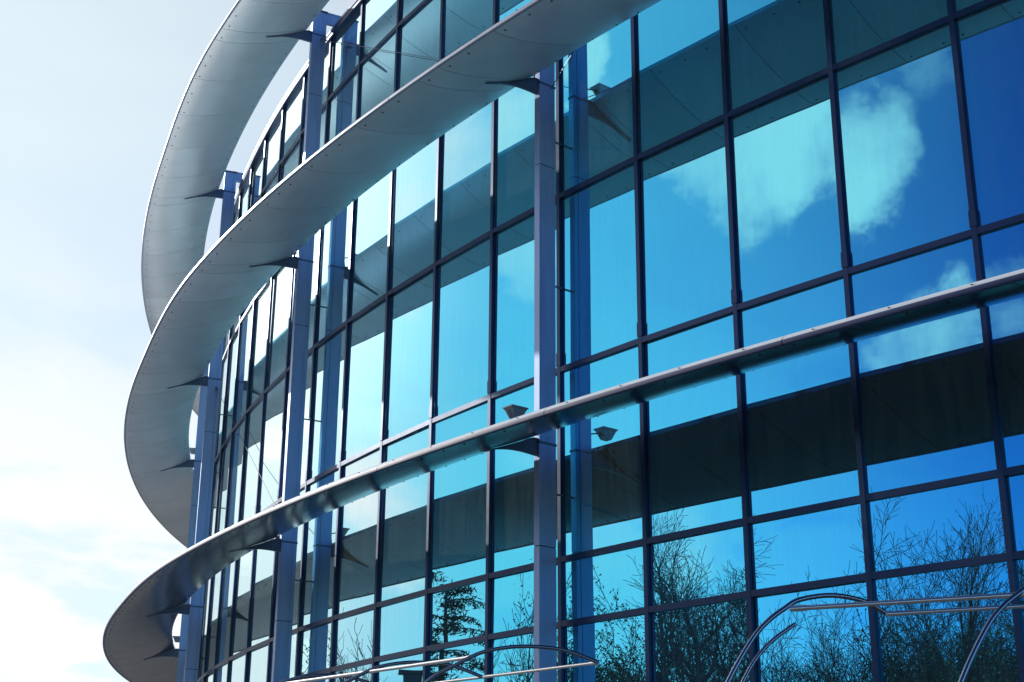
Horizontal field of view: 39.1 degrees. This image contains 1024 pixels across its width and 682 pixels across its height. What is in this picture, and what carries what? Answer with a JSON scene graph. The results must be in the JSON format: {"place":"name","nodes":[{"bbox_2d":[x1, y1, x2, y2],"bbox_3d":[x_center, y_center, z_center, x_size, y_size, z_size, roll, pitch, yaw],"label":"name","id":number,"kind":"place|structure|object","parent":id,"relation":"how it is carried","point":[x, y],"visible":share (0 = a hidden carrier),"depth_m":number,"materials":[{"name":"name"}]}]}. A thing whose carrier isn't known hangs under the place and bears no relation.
{"place":"outdoors","nodes":[
{"label":"outdoors","id":0,"kind":"place"},
{"bbox_2d":[0,0,354,681],"label":"sky","id":1,"kind":"structure","parent":0,"point":[92,92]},
{"bbox_2d":[280,644,599,681],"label":"arched steel shelter","id":2,"kind":"object","parent":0,"point":[351,676],"visible":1,"depth_m":12.61,"materials":[{"name":"grey metal"}]},
{"bbox_2d":[103,0,1023,681],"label":"glass office building","id":3,"kind":"structure","parent":0,"point":[723,300],"depth_m":14.38,"materials":[{"name":"blue metal"}]},
{"bbox_2d":[173,636,182,642],"bbox_3d":[-6.893,6.285,30.017,0.360,0.257,0.158,4,-20,-9],"label":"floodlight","id":4,"kind":"object","parent":3,"relation":"attached to","point":[176,638],"visible":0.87,"depth_m":29.98,"materials":[{"name":"grey metal"}]},
{"bbox_2d":[189,448,194,453],"bbox_3d":[-6.865,2.469,31.356,0.360,0.257,0.158,4,-20,-9],"label":"floodlight","id":5,"kind":"object","parent":3,"relation":"attached to","point":[192,450],"visible":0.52,"depth_m":31.31,"materials":[{"name":"grey metal"}]},
{"bbox_2d":[199,580,209,677],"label":"window pane","id":6,"kind":"structure","parent":3,"relation":"in","point":[205,617],"depth_m":25.15,"materials":[{"name":"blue glass"}]},
{"bbox_2d":[206,671,213,681],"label":"window pane","id":7,"kind":"structure","parent":3,"relation":"in","point":[209,678],"depth_m":23.63,"materials":[{"name":"blue glass"}]},
{"bbox_2d":[209,456,219,536],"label":"window pane","id":8,"kind":"structure","parent":3,"relation":"in","point":[212,524],"depth_m":25.92,"materials":[{"name":"blue glass"}]},
{"bbox_2d":[206,571,223,671],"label":"window pane","id":9,"kind":"structure","parent":3,"relation":"in","point":[216,579],"depth_m":24.01,"materials":[{"name":"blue glass"}]},
{"bbox_2d":[215,352,227,457],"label":"window pane","id":10,"kind":"structure","parent":3,"relation":"in","point":[224,366],"depth_m":26.48,"materials":[{"name":"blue glass"}]},
{"bbox_2d":[215,663,227,681],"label":"window pane","id":11,"kind":"structure","parent":3,"relation":"in","point":[221,673],"depth_m":22.53,"materials":[{"name":"blue glass"}]},
{"bbox_2d":[217,438,230,532],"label":"window pane","id":12,"kind":"structure","parent":3,"relation":"in","point":[226,451],"depth_m":24.76,"materials":[{"name":"blue glass"}]},
{"bbox_2d":[223,332,228,354],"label":"window pane","id":13,"kind":"structure","parent":3,"relation":"in","point":[226,338],"depth_m":26.94,"materials":[{"name":"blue glass"}]},
{"bbox_2d":[217,562,234,663],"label":"window pane","id":14,"kind":"structure","parent":3,"relation":"in","point":[228,574],"depth_m":22.90,"materials":[{"name":"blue glass"}]},
{"bbox_2d":[223,330,238,442],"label":"window pane","id":15,"kind":"structure","parent":3,"relation":"in","point":[233,352],"depth_m":25.38,"materials":[{"name":"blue glass"}]},
{"bbox_2d":[231,317,238,336],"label":"window pane","id":16,"kind":"structure","parent":3,"relation":"in","point":[235,324],"depth_m":25.81,"materials":[{"name":"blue glass"}]},
{"bbox_2d":[233,204,238,224],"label":"window pane","id":17,"kind":"structure","parent":3,"relation":"in","point":[235,219],"depth_m":27.64,"materials":[{"name":"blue glass"}]},
{"bbox_2d":[227,418,244,527],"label":"window pane","id":18,"kind":"structure","parent":3,"relation":"in","point":[237,449],"depth_m":23.63,"materials":[{"name":"blue glass"}]},
{"bbox_2d":[229,654,245,681],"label":"window pane","id":19,"kind":"structure","parent":3,"relation":"in","point":[237,666],"depth_m":21.45,"materials":[{"name":"blue glass"}]},
{"bbox_2d":[231,550,252,655],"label":"window pane","id":20,"kind":"structure","parent":3,"relation":"in","point":[240,623],"depth_m":21.84,"materials":[{"name":"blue glass"}]},
{"bbox_2d":[234,305,252,425],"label":"window pane","id":21,"kind":"structure","parent":3,"relation":"in","point":[245,337],"depth_m":24.24,"materials":[{"name":"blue glass"}]},
{"bbox_2d":[240,176,249,217],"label":"window pane","id":22,"kind":"structure","parent":3,"relation":"in","point":[245,195],"depth_m":26.51,"materials":[{"name":"blue glass"}]},
{"bbox_2d":[241,398,262,520],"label":"window pane","id":23,"kind":"structure","parent":3,"relation":"in","point":[254,416],"depth_m":22.56,"materials":[{"name":"blue glass"}]},
{"bbox_2d":[251,148,263,207],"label":"window pane","id":24,"kind":"structure","parent":3,"relation":"in","point":[258,168],"depth_m":25.44,"materials":[{"name":"blue glass"}]},
{"bbox_2d":[247,644,267,681],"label":"window pane","id":25,"kind":"structure","parent":3,"relation":"in","point":[257,662],"depth_m":20.42,"materials":[{"name":"blue glass"}]},
{"bbox_2d":[249,280,270,406],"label":"window pane","id":26,"kind":"structure","parent":3,"relation":"in","point":[262,302],"depth_m":23.21,"materials":[{"name":"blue glass"}]},
{"bbox_2d":[249,538,274,646],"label":"window pane","id":27,"kind":"structure","parent":3,"relation":"in","point":[263,567],"depth_m":20.76,"materials":[{"name":"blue glass"}]},
{"bbox_2d":[258,376,284,512],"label":"window pane","id":28,"kind":"structure","parent":3,"relation":"in","point":[272,429],"depth_m":21.50,"materials":[{"name":"blue glass"}]},
{"bbox_2d":[263,172,280,196],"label":"window pane","id":29,"kind":"structure","parent":3,"relation":"in","point":[273,183],"depth_m":24.01,"materials":[{"name":"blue glass"}]},
{"bbox_2d":[264,115,281,186],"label":"window pane","id":30,"kind":"structure","parent":3,"relation":"in","point":[273,141],"depth_m":24.35,"materials":[{"name":"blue glass"}]},
{"bbox_2d":[267,267,294,386],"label":"window pane","id":31,"kind":"structure","parent":3,"relation":"in","point":[282,279],"depth_m":22.16,"materials":[{"name":"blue glass"}]},
{"bbox_2d":[269,633,296,681],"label":"window pane","id":32,"kind":"structure","parent":3,"relation":"in","point":[293,645],"depth_m":19.05,"materials":[{"name":"blue glass"}]},
{"bbox_2d":[273,488,304,636],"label":"window pane","id":33,"kind":"structure","parent":3,"relation":"in","point":[298,557],"depth_m":19.44,"materials":[{"name":"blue glass"}]},
{"bbox_2d":[281,140,299,180],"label":"window pane","id":34,"kind":"structure","parent":3,"relation":"in","point":[291,163],"depth_m":23.02,"materials":[{"name":"blue glass"}]},
{"bbox_2d":[282,82,302,157],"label":"window pane","id":35,"kind":"structure","parent":3,"relation":"in","point":[292,116],"depth_m":23.29,"materials":[{"name":"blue glass"}]},
{"bbox_2d":[281,353,311,496],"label":"window pane","id":36,"kind":"structure","parent":3,"relation":"in","point":[309,363],"depth_m":20.22,"materials":[{"name":"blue glass"}]},
{"bbox_2d":[289,231,318,365],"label":"window pane","id":37,"kind":"structure","parent":3,"relation":"in","point":[311,328],"depth_m":20.84,"materials":[{"name":"blue glass"}]},
{"bbox_2d":[301,107,325,163],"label":"window pane","id":38,"kind":"structure","parent":3,"relation":"in","point":[323,115],"depth_m":21.65,"materials":[{"name":"blue glass"}]},
{"bbox_2d":[298,622,330,675],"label":"window pane","id":39,"kind":"structure","parent":3,"relation":"in","point":[314,642],"depth_m":18.38,"materials":[{"name":"blue glass"}]},
{"bbox_2d":[304,47,328,126],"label":"window pane","id":40,"kind":"structure","parent":3,"relation":"in","point":[325,79],"depth_m":21.97,"materials":[{"name":"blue glass"}]},
{"bbox_2d":[307,673,328,681],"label":"window pane","id":41,"kind":"structure","parent":3,"relation":"in","point":[327,680],"depth_m":17.98,"materials":[{"name":"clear glass"}]},
{"bbox_2d":[301,469,338,625],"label":"window pane","id":42,"kind":"structure","parent":3,"relation":"in","point":[317,596],"depth_m":18.74,"materials":[{"name":"blue glass"}]},
{"bbox_2d":[309,327,345,479],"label":"window pane","id":43,"kind":"structure","parent":3,"relation":"in","point":[329,360],"depth_m":19.46,"materials":[{"name":"blue glass"}]},
{"bbox_2d":[316,204,350,342],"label":"window pane","id":44,"kind":"structure","parent":3,"relation":"in","point":[332,304],"depth_m":20.08,"materials":[{"name":"blue glass"}]},
{"bbox_2d":[327,70,357,142],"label":"window pane","id":45,"kind":"structure","parent":3,"relation":"in","point":[342,107],"depth_m":20.91,"materials":[{"name":"blue glass"}]},
{"bbox_2d":[330,8,360,94],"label":"window pane","id":46,"kind":"structure","parent":3,"relation":"in","point":[345,56],"depth_m":21.26,"materials":[{"name":"blue glass"}]},
{"bbox_2d":[333,663,371,681],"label":"window pane","id":47,"kind":"structure","parent":3,"relation":"in","point":[364,667],"depth_m":17.15,"materials":[{"name":"blue glass"}]},
{"bbox_2d":[334,609,373,665],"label":"window pane","id":48,"kind":"structure","parent":3,"relation":"in","point":[354,633],"depth_m":17.39,"materials":[{"name":"blue glass"}]},
{"bbox_2d":[336,448,379,614],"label":"window pane","id":49,"kind":"structure","parent":3,"relation":"in","point":[358,520],"depth_m":17.77,"materials":[{"name":"blue glass"}]},
{"bbox_2d":[343,299,385,460],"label":"window pane","id":50,"kind":"structure","parent":3,"relation":"in","point":[366,333],"depth_m":18.47,"materials":[{"name":"blue glass"}]},
{"bbox_2d":[350,173,389,316],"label":"window pane","id":51,"kind":"structure","parent":3,"relation":"in","point":[371,220],"depth_m":19.09,"materials":[{"name":"blue glass"}]},
{"bbox_2d":[359,31,395,117],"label":"window pane","id":52,"kind":"structure","parent":3,"relation":"in","point":[377,73],"depth_m":19.89,"materials":[{"name":"blue glass"}]},
{"bbox_2d":[376,653,422,681],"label":"window pane","id":53,"kind":"structure","parent":3,"relation":"in","point":[414,674],"depth_m":16.20,"materials":[{"name":"blue glass"}]},
{"bbox_2d":[377,595,424,655],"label":"window pane","id":54,"kind":"structure","parent":3,"relation":"in","point":[400,624],"depth_m":16.41,"materials":[{"name":"blue glass"}]},
{"bbox_2d":[378,426,428,601],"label":"window pane","id":55,"kind":"structure","parent":3,"relation":"in","point":[404,504],"depth_m":16.81,"materials":[{"name":"blue glass"}]},
{"bbox_2d":[385,270,432,439],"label":"window pane","id":56,"kind":"structure","parent":3,"relation":"in","point":[410,321],"depth_m":17.51,"materials":[{"name":"blue glass"}]},
{"bbox_2d":[390,139,436,289],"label":"window pane","id":57,"kind":"structure","parent":3,"relation":"in","point":[413,225],"depth_m":18.11,"materials":[{"name":"blue glass"}]},
{"bbox_2d":[398,0,440,89],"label":"window pane","id":58,"kind":"structure","parent":3,"relation":"in","point":[420,35],"depth_m":18.94,"materials":[{"name":"blue glass"}]},
{"bbox_2d":[427,641,484,681],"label":"window pane","id":59,"kind":"structure","parent":3,"relation":"in","point":[476,665],"depth_m":15.26,"materials":[{"name":"blue glass"}]},
{"bbox_2d":[429,580,484,644],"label":"window pane","id":60,"kind":"structure","parent":3,"relation":"in","point":[457,613],"depth_m":15.47,"materials":[{"name":"blue glass"}]},
{"bbox_2d":[430,401,487,587],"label":"window pane","id":61,"kind":"structure","parent":3,"relation":"in","point":[459,489],"depth_m":15.87,"materials":[{"name":"blue glass"}]},
{"bbox_2d":[434,237,489,416],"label":"window pane","id":62,"kind":"structure","parent":3,"relation":"in","point":[462,327],"depth_m":16.56,"materials":[{"name":"blue glass"}]},
{"bbox_2d":[438,102,491,259],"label":"window pane","id":63,"kind":"structure","parent":3,"relation":"in","point":[465,177],"depth_m":17.18,"materials":[{"name":"blue glass"}]},
{"bbox_2d":[443,0,492,57],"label":"window pane","id":64,"kind":"structure","parent":3,"relation":"in","point":[464,20],"depth_m":17.98,"materials":[{"name":"blue glass"}]},
{"bbox_2d":[497,0,531,22],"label":"window pane","id":65,"kind":"structure","parent":3,"relation":"in","point":[505,8],"depth_m":17.17,"materials":[{"name":"blue glass"}]},
{"bbox_2d":[502,404,528,418],"bbox_3d":[0.092,0.797,14.309,0.360,0.257,0.158,15,-24,-36],"label":"floodlight","id":66,"kind":"object","parent":3,"relation":"attached to","point":[512,411],"visible":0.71,"depth_m":14.24,"materials":[{"name":"grey metal"}]},
{"bbox_2d":[490,628,557,681],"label":"window pane","id":67,"kind":"structure","parent":3,"relation":"in","point":[508,660],"depth_m":14.50,"materials":[{"name":"blue glass"}]},
{"bbox_2d":[490,564,557,633],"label":"window pane","id":68,"kind":"structure","parent":3,"relation":"in","point":[512,595],"depth_m":14.70,"materials":[{"name":"blue glass"}]},
{"bbox_2d":[491,375,557,572],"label":"window pane","id":69,"kind":"structure","parent":3,"relation":"in","point":[512,513],"depth_m":15.08,"materials":[{"name":"blue glass"}]},
{"bbox_2d":[493,202,556,392],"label":"window pane","id":70,"kind":"structure","parent":3,"relation":"in","point":[513,346],"depth_m":15.78,"materials":[{"name":"blue glass"}]},
{"bbox_2d":[495,62,555,226],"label":"window pane","id":71,"kind":"structure","parent":3,"relation":"in","point":[515,109],"depth_m":16.38,"materials":[{"name":"blue glass"}]},
{"bbox_2d":[561,19,633,191],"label":"window pane","id":72,"kind":"structure","parent":3,"relation":"in","point":[597,113],"depth_m":15.35,"materials":[{"name":"blue glass"}]},
{"bbox_2d":[562,163,637,364],"bbox_3d":[0.892,-0.772,14.742,0.003,1.932,1.166,15,-24,-36],"label":"window pane","id":73,"kind":"structure","parent":3,"relation":"in","point":[599,284],"depth_m":14.74,"materials":[{"name":"blue glass"}]},
{"bbox_2d":[562,345,642,555],"bbox_3d":[0.877,1.080,14.091,0.005,1.937,1.166,16,-24,-37],"label":"window pane","id":74,"kind":"structure","parent":3,"relation":"in","point":[602,497],"depth_m":14.06,"materials":[{"name":"blue glass"}]},
{"bbox_2d":[563,546,643,619],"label":"window pane","id":75,"kind":"structure","parent":3,"relation":"in","point":[610,582],"depth_m":13.66,"materials":[{"name":"blue glass"}]},
{"bbox_2d":[564,614,645,681],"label":"window pane","id":76,"kind":"structure","parent":3,"relation":"in","point":[618,644],"depth_m":13.42,"materials":[{"name":"blue glass"}]},
{"bbox_2d":[636,0,722,152],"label":"window pane","id":77,"kind":"structure","parent":3,"relation":"in","point":[679,74],"depth_m":14.48,"materials":[{"name":"blue glass"}]},
{"bbox_2d":[640,121,731,335],"bbox_3d":[1.668,-1.070,13.877,0.006,1.932,1.166,16,-25,-38],"label":"window pane","id":78,"kind":"structure","parent":3,"relation":"in","point":[686,266],"depth_m":13.87,"materials":[{"name":"blue glass"}]},
{"bbox_2d":[644,313,741,536],"bbox_3d":[1.652,0.781,13.225,0.002,1.937,1.166,16,-25,-38],"label":"window pane","id":79,"kind":"structure","parent":3,"relation":"in","point":[694,480],"depth_m":13.19,"materials":[{"name":"blue glass"}]},
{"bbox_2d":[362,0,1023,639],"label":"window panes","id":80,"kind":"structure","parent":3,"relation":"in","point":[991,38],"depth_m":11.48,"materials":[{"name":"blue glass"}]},
{"bbox_2d":[649,526,745,605],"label":"window pane","id":81,"kind":"structure","parent":3,"relation":"in","point":[709,564],"depth_m":12.79,"materials":[{"name":"blue glass"}]},
{"bbox_2d":[651,598,749,681],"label":"window pane","id":82,"kind":"structure","parent":3,"relation":"in","point":[702,643],"depth_m":12.57,"materials":[{"name":"blue glass"}]},
{"bbox_2d":[724,0,827,110],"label":"window pane","id":83,"kind":"structure","parent":3,"relation":"in","point":[771,45],"depth_m":13.57,"materials":[{"name":"blue glass"}]},
{"bbox_2d":[730,75,842,302],"bbox_3d":[2.466,-1.361,13.031,0.003,1.932,1.166,17,-25,-40],"label":"window pane","id":84,"kind":"structure","parent":3,"relation":"in","point":[787,229],"depth_m":13.02,"materials":[{"name":"blue glass"}]},
{"bbox_2d":[739,277,858,516],"bbox_3d":[2.449,0.490,12.378,0.002,1.937,1.166,17,-25,-39],"label":"window pane","id":85,"kind":"structure","parent":3,"relation":"in","point":[799,417],"depth_m":12.34,"materials":[{"name":"blue glass"}]},
{"bbox_2d":[750,503,864,589],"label":"window pane","id":86,"kind":"structure","parent":3,"relation":"in","point":[828,543],"depth_m":11.94,"materials":[{"name":"blue glass"}]},
{"bbox_2d":[754,581,872,681],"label":"window pane","id":87,"kind":"structure","parent":3,"relation":"in","point":[824,645],"depth_m":11.68,"materials":[{"name":"blue glass"}]},
{"bbox_2d":[829,0,947,63],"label":"window pane","id":88,"kind":"structure","parent":3,"relation":"in","point":[857,26],"depth_m":12.72,"materials":[{"name":"blue glass"}]},
{"bbox_2d":[835,23,970,266],"bbox_3d":[3.285,-1.646,12.202,0.002,1.932,1.166,18,-26,-41],"label":"window pane","id":89,"kind":"structure","parent":3,"relation":"in","point":[903,172],"depth_m":12.19,"materials":[{"name":"blue glass"}]},
{"bbox_2d":[850,237,996,493],"bbox_3d":[3.269,0.205,11.549,0.003,1.937,1.166,18,-26,-41],"label":"window pane","id":90,"kind":"structure","parent":3,"relation":"in","point":[924,395],"depth_m":11.51,"materials":[{"name":"blue glass"}]},
{"bbox_2d":[868,478,1005,571],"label":"window pane","id":91,"kind":"structure","parent":3,"relation":"in","point":[962,521],"depth_m":11.11,"materials":[{"name":"blue glass"}]},
{"bbox_2d":[873,561,1019,681],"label":"window pane","id":92,"kind":"structure","parent":3,"relation":"in","point":[936,647],"depth_m":10.85,"materials":[{"name":"blue glass"}]},
{"bbox_2d":[725,586,1023,681],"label":"arched steel shelter","id":93,"kind":"object","parent":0,"point":[876,605],"visible":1,"depth_m":8.99,"materials":[{"name":"grey metal"}]}
]}

